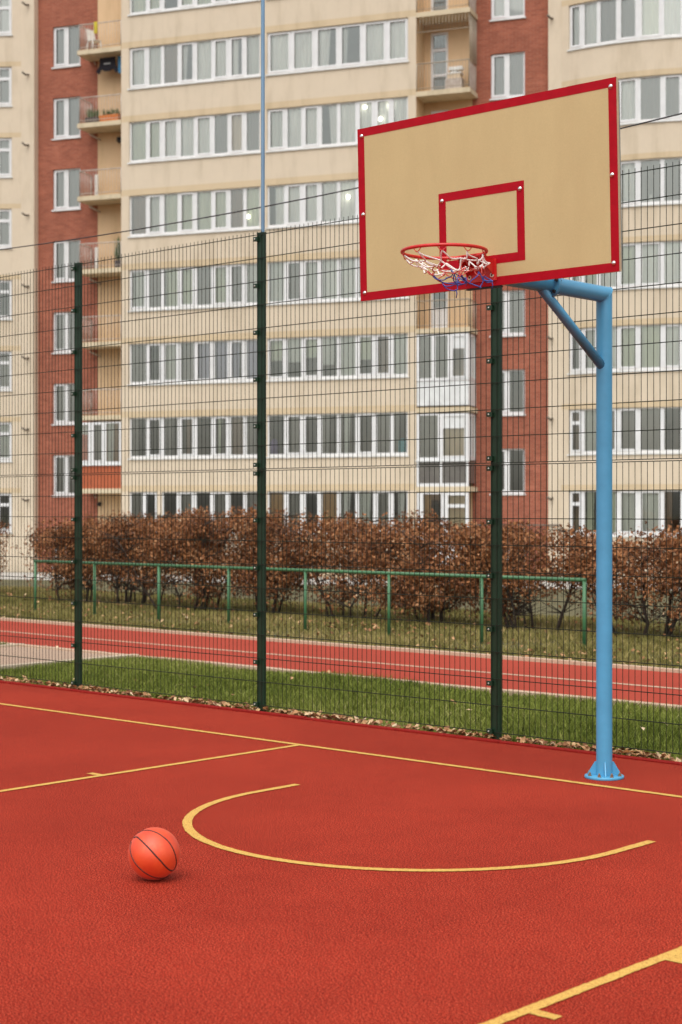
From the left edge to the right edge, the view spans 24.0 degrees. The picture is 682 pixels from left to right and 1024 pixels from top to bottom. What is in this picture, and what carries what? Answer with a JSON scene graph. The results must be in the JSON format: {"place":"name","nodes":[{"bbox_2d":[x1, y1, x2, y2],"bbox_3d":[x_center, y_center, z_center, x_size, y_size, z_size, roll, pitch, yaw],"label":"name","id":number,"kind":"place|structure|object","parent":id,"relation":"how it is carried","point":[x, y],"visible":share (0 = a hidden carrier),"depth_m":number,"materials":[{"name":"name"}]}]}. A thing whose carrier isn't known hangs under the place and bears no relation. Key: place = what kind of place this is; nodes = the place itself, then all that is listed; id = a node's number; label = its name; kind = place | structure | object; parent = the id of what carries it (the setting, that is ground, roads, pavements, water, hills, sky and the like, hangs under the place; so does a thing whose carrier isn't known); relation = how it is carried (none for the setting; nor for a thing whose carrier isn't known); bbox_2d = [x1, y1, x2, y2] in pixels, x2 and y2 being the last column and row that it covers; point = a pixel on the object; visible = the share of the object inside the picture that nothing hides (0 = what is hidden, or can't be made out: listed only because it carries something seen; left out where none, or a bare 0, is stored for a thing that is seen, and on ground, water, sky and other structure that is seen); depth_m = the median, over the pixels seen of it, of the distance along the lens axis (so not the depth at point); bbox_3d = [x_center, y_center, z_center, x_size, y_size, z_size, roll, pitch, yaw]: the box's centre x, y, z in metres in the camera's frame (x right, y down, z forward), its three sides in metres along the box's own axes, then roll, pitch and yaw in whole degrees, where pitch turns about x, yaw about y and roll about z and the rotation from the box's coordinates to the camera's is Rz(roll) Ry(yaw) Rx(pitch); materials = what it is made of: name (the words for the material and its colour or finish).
{"place":"outdoors","nodes":[
{"label":"outdoors","id":0,"kind":"place"},
{"bbox_2d":[1,643,138,669],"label":"path","id":1,"kind":"structure","parent":0,"point":[18,652],"depth_m":18.91,"materials":[{"name":"grey concrete"}]},
{"bbox_2d":[1,572,670,589],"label":"pavement","id":2,"kind":"structure","parent":0,"point":[21,576],"depth_m":57.16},
{"bbox_2d":[0,640,681,760],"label":"grass","id":3,"kind":"structure","parent":0,"point":[631,728],"depth_m":14.44,"materials":[{"name":"green plant"}]},
{"bbox_2d":[17,645,681,729],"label":"fallen leaves","id":4,"kind":"object","parent":3,"relation":"on","point":[328,671],"visible":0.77,"depth_m":14.85,"materials":[{"name":"brown plant"}]},
{"bbox_2d":[0,113,681,249],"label":"cable","id":5,"kind":"object","parent":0,"point":[272,204],"visible":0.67,"depth_m":16.90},
{"bbox_2d":[1,617,681,711],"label":"running track","id":6,"kind":"structure","parent":0,"point":[235,645],"depth_m":18.33,"materials":[{"name":"red rubber"}]},
{"bbox_2d":[1,585,681,668],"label":"verge grass","id":7,"kind":"structure","parent":0,"point":[462,635],"depth_m":23.77,"materials":[{"name":"green plant"}]},
{"bbox_2d":[1,590,681,663],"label":"fallen leaves","id":8,"kind":"object","parent":7,"relation":"on","point":[374,628],"visible":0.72,"depth_m":23.50,"materials":[{"name":"brown plant"}]},
{"bbox_2d":[1,572,681,748],"bbox_3d":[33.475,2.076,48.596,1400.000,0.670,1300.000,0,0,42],"label":"ground","id":9,"kind":"structure","parent":0,"point":[23,583],"depth_m":41.82,"materials":[{"name":"soil"}]},
{"bbox_2d":[1,521,17,583],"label":"hedge shrub","id":10,"kind":"object","parent":9,"relation":"on","point":[5,541],"visible":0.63,"depth_m":32.70,"materials":[{"name":"brown plant"}]},
{"bbox_2d":[13,513,115,602],"bbox_3d":[-5.080,0.898,30.404,2.213,1.736,1.763,0,0,42],"label":"hedge shrub","id":11,"kind":"object","parent":9,"relation":"on","point":[66,553],"visible":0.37,"depth_m":30.11,"materials":[{"name":"brown plant"}]},
{"bbox_2d":[62,510,193,604],"bbox_3d":[-3.725,0.862,29.279,2.735,1.783,1.519,0,0,42],"label":"hedge shrub","id":12,"kind":"object","parent":9,"relation":"on","point":[117,555],"visible":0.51,"depth_m":29.02,"materials":[{"name":"brown plant"}]},
{"bbox_2d":[88,505,249,610],"bbox_3d":[-2.716,0.808,28.188,3.430,1.894,1.740,0,0,42],"label":"hedge shrub","id":13,"kind":"object","parent":9,"relation":"on","point":[198,542],"visible":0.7,"depth_m":27.59,"materials":[{"name":"brown plant"}]},
{"bbox_2d":[261,0,264,231],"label":"mast","id":14,"kind":"object","parent":9,"relation":"on","point":[262,115],"visible":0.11,"depth_m":13.78,"materials":[{"name":"grey metal"}]},
{"bbox_2d":[195,504,341,614],"bbox_3d":[-1.266,0.798,26.950,3.030,1.912,1.707,0,0,42],"label":"hedge shrub","id":15,"kind":"object","parent":9,"relation":"on","point":[245,578],"visible":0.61,"depth_m":26.57,"materials":[{"name":"brown plant"}]},
{"bbox_2d":[34,560,585,649],"bbox_3d":[-1.098,1.319,23.511,11.150,0.985,0.046,0,0,42],"label":"railing","id":16,"kind":"object","parent":9,"relation":"on","point":[482,577],"visible":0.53,"depth_m":22.52,"materials":[{"name":"metal"}]},
{"bbox_2d":[0,683,681,1023],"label":"court","id":17,"kind":"object","parent":9,"relation":"on","point":[327,873],"visible":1,"depth_m":7.51,"materials":[{"name":"red rubber"}]},
{"bbox_2d":[128,827,179,879],"bbox_3d":[-0.868,1.590,7.446,0.242,0.241,0.243,0,0,42],"label":"basketball","id":18,"kind":"object","parent":17,"relation":"on","point":[153,853],"visible":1,"depth_m":7.36,"materials":[{"name":"orange rubber"}]},
{"bbox_2d":[357,77,623,780],"bbox_3d":[1.122,-0.319,9.430,1.782,4.060,1.641,0,0,-15],"label":"basketball hoop","id":19,"kind":"object","parent":17,"relation":"on","point":[523,192],"visible":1,"depth_m":9.28,"materials":[{"name":"blue paint"}]},
{"bbox_2d":[0,0,681,581],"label":"apartment building","id":20,"kind":"structure","parent":9,"relation":"on","point":[180,140],"depth_m":58.92,"materials":[{"name":"beige paint"}]},
{"bbox_2d":[0,209,11,248],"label":"window","id":21,"kind":"structure","parent":20,"relation":"in","point":[5,214],"depth_m":63.64,"materials":[{"name":"white plastic"}]},
{"bbox_2d":[0,138,12,177],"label":"window","id":22,"kind":"structure","parent":20,"relation":"in","point":[5,143],"depth_m":63.64,"materials":[{"name":"white plastic"}]},
{"bbox_2d":[0,67,12,106],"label":"window","id":23,"kind":"structure","parent":20,"relation":"in","point":[5,72],"depth_m":63.64,"materials":[{"name":"white plastic"}]},
{"bbox_2d":[0,0,12,35],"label":"window","id":24,"kind":"structure","parent":20,"relation":"in","point":[5,5],"depth_m":63.64,"materials":[{"name":"white plastic"}]},
{"bbox_2d":[1,493,12,533],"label":"window","id":25,"kind":"structure","parent":20,"relation":"in","point":[9,504],"depth_m":63.50,"materials":[{"name":"white plastic"}]},
{"bbox_2d":[1,422,12,461],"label":"window","id":26,"kind":"structure","parent":20,"relation":"in","point":[7,425],"depth_m":63.63,"materials":[{"name":"white plastic"}]},
{"bbox_2d":[1,351,12,390],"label":"window","id":27,"kind":"structure","parent":20,"relation":"in","point":[7,359],"depth_m":63.63,"materials":[{"name":"white plastic"}]},
{"bbox_2d":[1,280,12,319],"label":"window","id":28,"kind":"structure","parent":20,"relation":"in","point":[9,291],"depth_m":63.50,"materials":[{"name":"white plastic"}]},
{"bbox_2d":[51,383,73,425],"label":"window","id":29,"kind":"structure","parent":20,"relation":"in","point":[65,394],"depth_m":63.19,"materials":[{"name":"white plastic"}]},
{"bbox_2d":[51,312,73,353],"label":"window","id":30,"kind":"structure","parent":20,"relation":"in","point":[65,315],"depth_m":63.21,"materials":[{"name":"white plastic"}]},
{"bbox_2d":[54,455,73,496],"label":"window","id":31,"kind":"structure","parent":20,"relation":"in","point":[65,458],"depth_m":63.19,"materials":[{"name":"white plastic"}]},
{"bbox_2d":[51,240,79,282],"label":"window","id":32,"kind":"structure","parent":20,"relation":"in","point":[62,247],"depth_m":63.19,"materials":[{"name":"white plastic"}]},
{"bbox_2d":[51,168,80,211],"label":"window","id":33,"kind":"structure","parent":20,"relation":"in","point":[63,175],"depth_m":63.21,"materials":[{"name":"white plastic"}]},
{"bbox_2d":[51,96,80,140],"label":"window","id":34,"kind":"structure","parent":20,"relation":"in","point":[62,103],"depth_m":63.19,"materials":[{"name":"white plastic"}]},
{"bbox_2d":[51,25,80,68],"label":"window","id":35,"kind":"structure","parent":20,"relation":"in","point":[62,32],"depth_m":63.19,"materials":[{"name":"white plastic"}]},
{"bbox_2d":[85,109,99,122],"bbox_3d":[-9.583,-15.252,61.871,0.627,0.688,0.344,0,0,20],"label":"planter","id":36,"kind":"object","parent":20,"relation":"on","point":[96,115],"visible":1,"depth_m":61.80,"materials":[{"name":"green plant"}]},
{"bbox_2d":[86,29,100,49],"bbox_3d":[-9.553,-18.176,62.009,0.495,0.924,0.518,0,0,-45],"label":"plastic chair","id":37,"kind":"object","parent":20,"relation":"on","point":[88,37],"visible":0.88,"depth_m":62.04,"materials":[{"name":"white plastic"}]},
{"bbox_2d":[94,22,97,33],"bbox_3d":[-9.401,-18.509,61.470,0.160,0.460,0.060,0,0,20],"label":"cloth","id":38,"kind":"object","parent":20,"relation":"hanging from","point":[95,27],"visible":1,"depth_m":61.45,"materials":[{"name":"yellow fabric"}]},
{"bbox_2d":[95,175,97,194],"bbox_3d":[-9.469,-12.559,62.156,0.120,0.920,0.100,0,0,20],"label":"board","id":39,"kind":"object","parent":20,"relation":"on","point":[96,183],"visible":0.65,"depth_m":62.11,"materials":[{"name":"white plastic"}]},
{"bbox_2d":[95,247,97,268],"bbox_3d":[-9.469,-9.749,62.156,0.120,0.920,0.100,0,0,20],"label":"board","id":40,"kind":"object","parent":20,"relation":"on","point":[96,252],"visible":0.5,"depth_m":62.11,"materials":[{"name":"white plastic"}]},
{"bbox_2d":[96,57,117,74],"bbox_3d":[-8.996,-17.159,61.819,1.000,0.620,0.061,0,0,20],"label":"shirt","id":41,"kind":"object","parent":20,"relation":"hanging from","point":[107,64],"visible":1,"depth_m":61.81,"materials":[{"name":"black fabric"}]},
{"bbox_2d":[99,108,119,120],"bbox_3d":[-8.852,-15.198,61.603,0.840,0.578,0.368,0,0,20],"label":"planter","id":42,"kind":"object","parent":20,"relation":"on","point":[108,114],"visible":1,"depth_m":61.51,"materials":[{"name":"orange plastic"}]},
{"bbox_2d":[114,238,120,266],"bbox_3d":[-8.493,-9.933,61.474,0.417,1.289,0.374,0,0,20],"label":"planter","id":43,"kind":"object","parent":20,"relation":"on","point":[118,253],"visible":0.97,"depth_m":61.38,"materials":[{"name":"green plant"}]},
{"bbox_2d":[118,56,120,72],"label":"trousers","id":44,"kind":"object","parent":20,"relation":"hanging from","point":[119,64],"visible":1,"depth_m":61.62,"materials":[{"name":"blue fabric"}]},
{"bbox_2d":[130,492,156,521],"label":"window","id":45,"kind":"structure","parent":20,"relation":"in","point":[138,498],"depth_m":61.04,"materials":[{"name":"white plastic"}]},
{"bbox_2d":[127,415,256,459],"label":"window","id":46,"kind":"structure","parent":20,"relation":"in","point":[236,434],"depth_m":60.02,"materials":[{"name":"white plastic"}]},
{"bbox_2d":[127,339,256,385],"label":"window","id":47,"kind":"structure","parent":20,"relation":"in","point":[228,365],"depth_m":60.14,"materials":[{"name":"white plastic"}]},
{"bbox_2d":[127,263,256,311],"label":"window","id":48,"kind":"structure","parent":20,"relation":"in","point":[237,273],"depth_m":60.15,"materials":[{"name":"white plastic"}]},
{"bbox_2d":[127,187,260,237],"bbox_3d":[-5.483,-11.171,60.161,5.500,1.605,0.310,0,0,20],"label":"window","id":49,"kind":"structure","parent":20,"relation":"in","point":[148,210],"depth_m":60.15,"materials":[{"name":"white plastic"}]},
{"bbox_2d":[127,110,260,163],"bbox_3d":[-5.483,-13.981,60.161,5.500,1.605,0.310,0,0,20],"label":"window","id":50,"kind":"structure","parent":20,"relation":"in","point":[194,136],"depth_m":60.20,"materials":[{"name":"grey glass"}]},
{"bbox_2d":[127,34,260,89],"bbox_3d":[-5.483,-16.791,60.161,5.500,1.605,0.310,0,0,20],"label":"window","id":51,"kind":"structure","parent":20,"relation":"in","point":[150,66],"depth_m":60.17,"materials":[{"name":"white plastic"}]},
{"bbox_2d":[127,0,260,16],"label":"window","id":52,"kind":"structure","parent":20,"relation":"in","point":[140,7],"depth_m":60.43,"materials":[{"name":"white plastic"}]},
{"bbox_2d":[162,491,256,533],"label":"window","id":53,"kind":"structure","parent":20,"relation":"in","point":[224,501],"depth_m":59.90,"materials":[{"name":"white plastic"}]},
{"bbox_2d":[270,439,278,453],"bbox_3d":[-2.456,-2.359,59.263,0.360,0.600,0.351,0,0,20],"label":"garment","id":54,"kind":"object","parent":20,"relation":"on","point":[274,448],"visible":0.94,"depth_m":59.13,"materials":[{"name":"grey fabric"}]},
{"bbox_2d":[265,179,358,228],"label":"window","id":55,"kind":"structure","parent":20,"relation":"in","point":[337,206],"depth_m":58.54,"materials":[{"name":"white plastic"}]},
{"bbox_2d":[265,97,407,152],"bbox_3d":[-0.135,-13.981,58.198,5.530,1.605,0.309,0,0,20],"label":"window","id":56,"kind":"structure","parent":20,"relation":"in","point":[305,122],"depth_m":58.37,"materials":[{"name":"grey glass"}]},
{"bbox_2d":[265,18,408,75],"bbox_3d":[-0.135,-16.791,58.198,5.530,1.605,0.310,0,0,20],"label":"window","id":57,"kind":"structure","parent":20,"relation":"in","point":[383,42],"depth_m":58.22,"materials":[{"name":"white plastic"}]},
{"bbox_2d":[266,412,408,457],"bbox_3d":[-0.136,-2.741,58.197,5.530,1.605,0.308,0,0,20],"label":"window","id":58,"kind":"structure","parent":20,"relation":"in","point":[292,426],"depth_m":58.16,"materials":[{"name":"white plastic"}]},
{"bbox_2d":[266,333,408,381],"bbox_3d":[-0.135,-5.551,58.198,5.530,1.605,0.309,0,0,20],"label":"window","id":59,"kind":"structure","parent":20,"relation":"in","point":[401,345],"depth_m":58.13,"materials":[{"name":"white plastic"}]},
{"bbox_2d":[266,257,408,305],"bbox_3d":[-0.135,-8.361,58.198,5.530,1.605,0.310,0,0,20],"label":"window","id":60,"kind":"structure","parent":20,"relation":"in","point":[292,266],"depth_m":58.57,"materials":[{"name":"white plastic"}]},
{"bbox_2d":[268,490,407,534],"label":"window","id":61,"kind":"structure","parent":20,"relation":"in","point":[276,496],"depth_m":58.16,"materials":[{"name":"white plastic"}]},
{"bbox_2d":[398,438,406,452],"bbox_3d":[2.219,-2.329,57.547,0.340,0.540,0.332,0,0,20],"label":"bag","id":62,"kind":"object","parent":20,"relation":"on","point":[402,446],"visible":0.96,"depth_m":57.40,"materials":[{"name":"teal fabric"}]},
{"bbox_2d":[431,500,440,523],"bbox_3d":[3.569,0.761,57.889,0.660,2.300,0.070,0,0,20],"label":"balcony door","id":63,"kind":"structure","parent":20,"relation":"in","point":[432,501],"depth_m":57.95,"materials":[{"name":"grey glass"}]},
{"bbox_2d":[431,292,447,327],"bbox_3d":[3.569,-7.669,57.889,0.660,2.300,0.070,0,0,20],"label":"balcony door","id":64,"kind":"structure","parent":20,"relation":"in","point":[432,294],"depth_m":57.89,"materials":[{"name":"white plastic"}]},
{"bbox_2d":[431,110,447,113],"bbox_3d":[3.569,-13.289,57.889,0.660,2.300,0.070,0,0,20],"label":"balcony door","id":65,"kind":"structure","parent":20,"relation":"in","point":[432,112],"depth_m":57.88,"materials":[{"name":"brown plastic"}]},
{"bbox_2d":[431,32,447,89],"bbox_3d":[3.569,-16.099,57.889,0.660,2.300,0.070,0,0,20],"label":"balcony door","id":66,"kind":"structure","parent":20,"relation":"in","point":[433,50],"depth_m":57.90,"materials":[{"name":"white plastic"}]},
{"bbox_2d":[431,0,447,10],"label":"balcony door","id":67,"kind":"structure","parent":20,"relation":"in","point":[432,1],"depth_m":57.95,"materials":[{"name":"white plastic"}]},
{"bbox_2d":[489,52,524,100],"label":"window","id":68,"kind":"structure","parent":20,"relation":"in","point":[508,69],"depth_m":57.06,"materials":[{"name":"white plastic"}]},
{"bbox_2d":[489,449,525,494],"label":"window","id":69,"kind":"structure","parent":20,"relation":"in","point":[504,450],"depth_m":56.99,"materials":[{"name":"white plastic"}]},
{"bbox_2d":[489,290,525,336],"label":"window","id":70,"kind":"structure","parent":20,"relation":"in","point":[513,294],"depth_m":57.02,"materials":[{"name":"white plastic"}]},
{"bbox_2d":[489,0,525,21],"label":"window","id":71,"kind":"structure","parent":20,"relation":"in","point":[500,9],"depth_m":57.05,"materials":[{"name":"white plastic"}]},
{"bbox_2d":[503,369,525,415],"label":"window","id":72,"kind":"structure","parent":20,"relation":"in","point":[504,371],"depth_m":56.99,"materials":[{"name":"white plastic"}]},
{"bbox_2d":[567,407,681,455],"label":"window","id":73,"kind":"structure","parent":20,"relation":"in","point":[631,416],"depth_m":54.85,"materials":[{"name":"white plastic"}]},
{"bbox_2d":[567,323,681,374],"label":"window","id":74,"kind":"structure","parent":20,"relation":"in","point":[631,333],"depth_m":54.66,"materials":[{"name":"white plastic"}]},
{"bbox_2d":[567,0,681,51],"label":"window","id":75,"kind":"structure","parent":20,"relation":"in","point":[623,21],"depth_m":54.88,"materials":[{"name":"white plastic"}]},
{"bbox_2d":[570,490,681,536],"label":"window","id":76,"kind":"structure","parent":20,"relation":"in","point":[631,499],"depth_m":54.82,"materials":[{"name":"white plastic"}]},
{"bbox_2d":[570,240,681,290],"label":"window","id":77,"kind":"structure","parent":20,"relation":"in","point":[631,268],"depth_m":54.60,"materials":[{"name":"white plastic"}]},
{"bbox_2d":[618,74,681,125],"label":"window","id":78,"kind":"structure","parent":20,"relation":"in","point":[642,99],"depth_m":54.58,"materials":[{"name":"grey glass"}]},
{"bbox_2d":[621,157,681,207],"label":"window","id":79,"kind":"structure","parent":20,"relation":"in","point":[631,182],"depth_m":54.57,"materials":[{"name":"grey glass"}]},
{"bbox_2d":[0,161,681,754],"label":"fence","id":80,"kind":"object","parent":9,"relation":"on","point":[496,491],"visible":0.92,"depth_m":13.28,"materials":[{"name":"green metal"}]},
{"bbox_2d":[0,675,681,761],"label":"fallen leaves","id":81,"kind":"object","parent":9,"relation":"on","point":[631,752],"visible":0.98,"depth_m":12.98,"materials":[{"name":"brown plant"}]},
{"bbox_2d":[0,680,681,765],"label":"court kerb","id":82,"kind":"structure","parent":9,"relation":"on","point":[372,726],"depth_m":12.83,"materials":[{"name":"concrete"}]},
{"bbox_2d":[270,507,416,617],"bbox_3d":[0.228,0.846,25.761,3.131,1.817,1.769,0,0,42],"label":"hedge shrub","id":83,"kind":"object","parent":9,"relation":"on","point":[338,538],"visible":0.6,"depth_m":25.59,"materials":[{"name":"brown plant"}]},
{"bbox_2d":[344,508,490,625],"bbox_3d":[1.415,0.879,24.419,2.904,1.858,1.842,0,0,42],"label":"hedge shrub","id":84,"kind":"object","parent":9,"relation":"on","point":[403,561],"visible":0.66,"depth_m":24.20,"materials":[{"name":"brown plant"}]},
{"bbox_2d":[432,516,631,630],"bbox_3d":[2.776,0.919,23.375,3.165,1.745,1.502,0,0,42],"label":"hedge shrub","id":85,"kind":"object","parent":9,"relation":"on","point":[513,560],"visible":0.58,"depth_m":23.32,"materials":[{"name":"brown plant"}]},
{"bbox_2d":[542,520,681,637],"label":"hedge shrub","id":86,"kind":"object","parent":9,"relation":"on","point":[631,567],"visible":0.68,"depth_m":21.84,"materials":[{"name":"brown plant"}]},
{"bbox_2d":[658,545,681,631],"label":"hedge shrub","id":87,"kind":"object","parent":9,"relation":"on","point":[675,614],"visible":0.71,"depth_m":20.99,"materials":[{"name":"brown plant"}]},
{"bbox_2d":[446,66,463,78],"bbox_3d":[4.062,-15.569,57.084,0.580,0.420,0.340,0,0,20],"label":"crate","id":88,"kind":"object","parent":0,"point":[448,75],"visible":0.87,"depth_m":56.95,"materials":[{"name":"white plastic"}]}
]}

